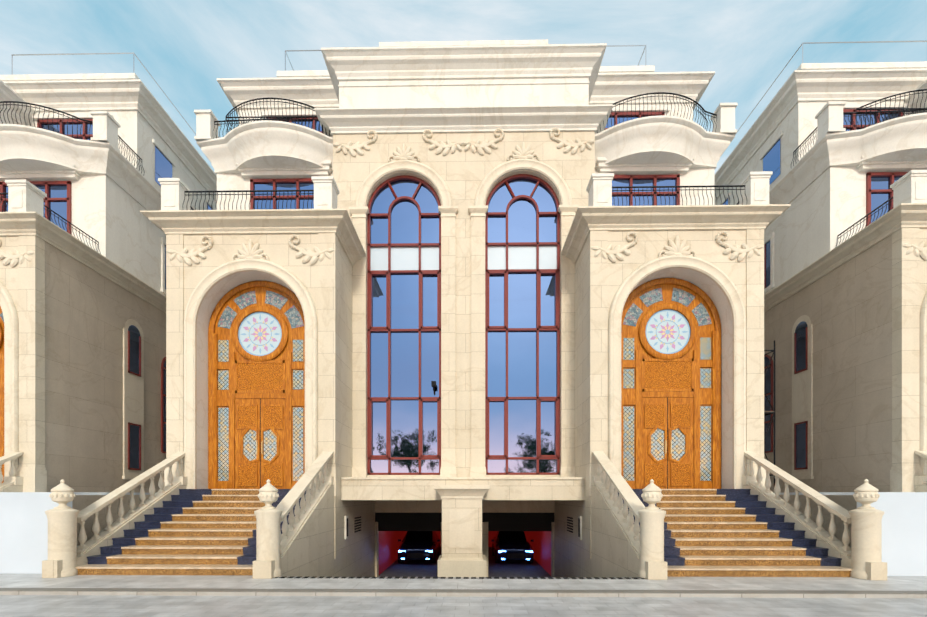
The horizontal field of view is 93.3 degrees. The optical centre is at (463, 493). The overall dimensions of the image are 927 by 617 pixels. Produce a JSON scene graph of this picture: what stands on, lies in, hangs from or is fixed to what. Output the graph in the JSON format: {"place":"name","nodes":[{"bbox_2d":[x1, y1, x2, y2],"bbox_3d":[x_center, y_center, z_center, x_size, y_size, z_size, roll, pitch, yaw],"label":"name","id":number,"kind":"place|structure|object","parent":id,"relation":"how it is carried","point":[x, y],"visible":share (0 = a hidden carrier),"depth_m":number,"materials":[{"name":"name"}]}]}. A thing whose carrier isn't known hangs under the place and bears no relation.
{"place":"outdoors","nodes":[
{"label":"outdoors","id":0,"kind":"place"},
{"bbox_2d":[275,381,644,578],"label":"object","id":1,"kind":"object","parent":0,"point":[433,384],"depth_m":8.48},
{"bbox_2d":[0,595,926,616],"bbox_3d":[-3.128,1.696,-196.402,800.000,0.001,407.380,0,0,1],"label":"road","id":2,"kind":"structure","parent":0,"point":[182,606],"depth_m":6.59,"materials":[{"name":"grey asphalt"}]},
{"bbox_2d":[0,545,926,590],"bbox_3d":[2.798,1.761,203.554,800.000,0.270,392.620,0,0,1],"label":"sidewalk","id":3,"kind":"structure","parent":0,"point":[905,583],"depth_m":7.94,"materials":[{"name":"grey concrete"}]},
{"bbox_2d":[0,240,34,484],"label":"decorative stone molding","id":4,"kind":"structure","parent":3,"relation":"on","point":[11,375],"depth_m":12.40,"materials":[{"name":"beige stone"}]},
{"bbox_2d":[0,52,216,491],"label":"villa","id":5,"kind":"object","parent":3,"relation":"on","point":[112,219],"depth_m":15.58,"materials":[{"name":"beige stone"}]},
{"bbox_2d":[0,325,2,346],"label":"door","id":6,"kind":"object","parent":5,"relation":"attached to","point":[1,335],"visible":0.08,"depth_m":13.01,"materials":[{"name":"orange wood"}]},
{"bbox_2d":[0,124,160,210],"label":"fascia","id":7,"kind":"structure","parent":5,"relation":"on","point":[108,159],"depth_m":14.47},
{"bbox_2d":[0,212,165,491],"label":"stone trim","id":8,"kind":"structure","parent":5,"relation":"attached to","point":[31,479],"depth_m":14.36,"materials":[{"name":"beige stone"}]},
{"bbox_2d":[0,119,165,470],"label":"window frames","id":9,"kind":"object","parent":5,"relation":"attached to","point":[47,199],"visible":0.48,"depth_m":14.88,"materials":[{"name":"red metal"}]},
{"bbox_2d":[45,242,165,545],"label":"side wall","id":10,"kind":"structure","parent":5,"relation":"attached to","point":[89,312],"depth_m":14.31,"materials":[{"name":"beige stone"}]},
{"bbox_2d":[161,356,165,451],"bbox_3d":[-12.056,-3.684,18.114,0.050,4.020,1.240,0,0,1],"label":"window surround","id":11,"kind":"object","parent":5,"relation":"attached to","point":[163,361],"visible":0.27,"depth_m":17.51,"materials":[{"name":"red"}]},
{"bbox_2d":[0,492,926,575],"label":"blue wall","id":12,"kind":"structure","parent":3,"relation":"on","point":[23,533],"depth_m":8.91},
{"bbox_2d":[0,588,926,597],"bbox_3d":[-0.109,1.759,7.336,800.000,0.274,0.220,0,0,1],"label":"curb","id":13,"kind":"structure","parent":3,"relation":"on","point":[478,592],"depth_m":7.27,"materials":[{"name":"grey concrete"}]},
{"bbox_2d":[77,489,850,576],"bbox_3d":[-0.058,0.773,10.786,15.500,1.745,4.200,0,0,1],"label":"entrance stairs","id":14,"kind":"object","parent":3,"relation":"on","point":[719,573],"visible":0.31,"depth_m":9.73,"materials":[{"name":"beige stone"}]},
{"bbox_2d":[76,489,851,570],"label":"stair treads","id":15,"kind":"object","parent":14,"relation":"on","point":[192,566],"visible":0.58,"depth_m":9.40,"materials":[{"name":"beige stone"}]},
{"bbox_2d":[45,127,883,579],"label":"decorative stone moldings","id":16,"kind":"structure","parent":3,"relation":"on","point":[863,537],"depth_m":12.12,"materials":[{"name":"beige stone"}]},
{"bbox_2d":[238,309,689,355],"bbox_3d":[-0.028,-4.714,12.829,13.260,1.320,0.003,0,0,1],"label":"rose window","id":17,"kind":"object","parent":16,"relation":"attached to","point":[667,332],"visible":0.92,"depth_m":12.75,"materials":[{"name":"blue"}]},
{"bbox_2d":[240,311,688,354],"bbox_3d":[-0.027,-4.714,12.835,13.260,1.320,0.001,0,0,1],"label":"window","id":18,"kind":"structure","parent":16,"relation":"attached to","point":[278,330],"depth_m":12.76,"materials":[{"name":"white glass"}]},
{"bbox_2d":[243,314,685,351],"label":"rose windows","id":19,"kind":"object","parent":18,"relation":"attached to","point":[652,337],"visible":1,"depth_m":12.75,"materials":[{"name":"red"}]},
{"bbox_2d":[247,319,681,453],"bbox_3d":[-0.028,-3.132,12.796,12.751,3.975,0.069,0,0,1],"label":"ornament","id":20,"kind":"object","parent":16,"relation":"attached to","point":[264,332],"visible":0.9,"depth_m":12.75,"materials":[{"name":"beige"}]},
{"bbox_2d":[42,39,886,580],"bbox_3d":[0.095,-6.726,21.110,17.735,22.104,25.550,0,0,1],"label":"villa","id":21,"kind":"object","parent":3,"relation":"on","point":[336,287],"depth_m":14.09,"materials":[{"name":"beige stone"}]},
{"bbox_2d":[367,174,559,474],"bbox_3d":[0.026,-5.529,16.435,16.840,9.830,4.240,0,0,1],"label":"window surround","id":22,"kind":"object","parent":21,"relation":"attached to","point":[432,190],"visible":0.71,"depth_m":14.33,"materials":[{"name":"red metal"}]},
{"bbox_2d":[77,204,850,576],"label":"cornice trim","id":23,"kind":"structure","parent":21,"relation":"attached to","point":[585,220],"depth_m":11.98,"materials":[{"name":"beige stone"}]},
{"bbox_2d":[371,246,556,269],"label":"window spandrel panels","id":24,"kind":"object","parent":21,"relation":"attached to","point":[519,257],"visible":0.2,"depth_m":14.39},
{"bbox_2d":[208,278,720,488],"bbox_3d":[-0.028,-3.214,12.815,15.040,6.160,0.100,0,0,1],"label":"door trim","id":25,"kind":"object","parent":21,"relation":"attached to","point":[647,347],"visible":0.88,"depth_m":12.74,"materials":[{"name":"orange wood"}]},
{"bbox_2d":[237,361,690,484],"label":"panels","id":26,"kind":"object","parent":25,"relation":"in","point":[658,375],"visible":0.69,"depth_m":12.74,"materials":[{"name":"orange wood"}]},
{"bbox_2d":[218,338,710,480],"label":"door glass panels","id":27,"kind":"object","parent":25,"relation":"in","point":[657,444],"visible":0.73,"depth_m":12.79,"materials":[{"name":"glass"}]},
{"bbox_2d":[250,112,679,474],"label":"window frames","id":28,"kind":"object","parent":21,"relation":"attached to","point":[422,328],"visible":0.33,"depth_m":14.34,"materials":[{"name":"red metal"}]},
{"bbox_2d":[218,288,711,328],"bbox_3d":[-0.027,-5.449,12.855,14.516,1.129,0.001,0,0,1],"label":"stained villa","id":29,"kind":"object","parent":21,"relation":"attached to","point":[632,315],"visible":1,"depth_m":12.79,"materials":[{"name":"grey glass"}]},
{"bbox_2d":[196,115,734,174],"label":"fascia","id":30,"kind":"structure","parent":21,"relation":"attached to","point":[685,138],"depth_m":14.02,"materials":[{"name":"white paint"}]},
{"bbox_2d":[379,547,550,576],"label":"driveway","id":31,"kind":"structure","parent":3,"relation":"on","point":[502,568],"depth_m":19.55,"materials":[{"name":"grey concrete"}]},
{"bbox_2d":[398,537,532,559],"bbox_3d":[0.118,2.756,22.634,6.480,0.800,4.300,0,0,1],"label":"car body","id":32,"kind":"object","parent":31,"relation":"on","point":[424,548],"visible":0.77,"depth_m":20.68,"materials":[{"name":"black metal"}]},
{"bbox_2d":[398,550,532,559],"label":"headlights","id":33,"kind":"object","parent":32,"relation":"on","point":[498,552],"visible":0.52,"depth_m":20.50,"materials":[{"name":"white"}]},
{"bbox_2d":[398,543,533,562],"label":"car tires","id":34,"kind":"object","parent":32,"relation":"attached to","point":[433,560],"visible":0.4,"depth_m":21.12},
{"bbox_2d":[398,539,533,541],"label":"mirrors","id":35,"kind":"object","parent":32,"relation":"attached to","point":[492,540],"visible":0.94,"depth_m":22.00,"materials":[{"name":"black"}]},
{"bbox_2d":[764,340,774,485],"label":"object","id":36,"kind":"object","parent":3,"relation":"on","point":[773,351],"visible":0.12,"depth_m":13.33,"materials":[{"name":"metal"}]},
{"bbox_2d":[714,40,926,491],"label":"villa","id":37,"kind":"object","parent":3,"relation":"on","point":[815,219],"depth_m":15.38,"materials":[{"name":"beige stone"}]},
{"bbox_2d":[764,355,772,450],"bbox_3d":[12.152,-3.649,17.756,0.050,3.950,1.100,0,0,1],"label":"window surround","id":38,"kind":"object","parent":37,"relation":"attached to","point":[769,357],"visible":0.25,"depth_m":17.22,"materials":[{"name":"red"}]},
{"bbox_2d":[764,234,891,545],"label":"side wall","id":39,"kind":"structure","parent":37,"relation":"attached to","point":[846,307],"depth_m":13.99,"materials":[{"name":"beige stone"}]},
{"bbox_2d":[764,109,907,469],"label":"window frames","id":40,"kind":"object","parent":37,"relation":"attached to","point":[869,175],"visible":0.44,"depth_m":15.42,"materials":[{"name":"red metal"}]},
{"bbox_2d":[764,203,926,491],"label":"stone trim","id":41,"kind":"structure","parent":37,"relation":"attached to","point":[881,228],"depth_m":14.35,"materials":[{"name":"beige stone"}]},
{"bbox_2d":[769,112,926,203],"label":"fascia","id":42,"kind":"structure","parent":37,"relation":"on","point":[824,153],"depth_m":14.17,"materials":[{"name":"white paint"}]},
{"bbox_2d":[903,242,926,475],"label":"decorative stone molding","id":43,"kind":"structure","parent":3,"relation":"on","point":[920,248],"depth_m":12.03,"materials":[{"name":"beige stone"}]},
{"bbox_2d":[0,0,926,174],"label":"sky","id":44,"kind":"structure","parent":0,"point":[185,45],"materials":[{"name":"blue"}]}
]}

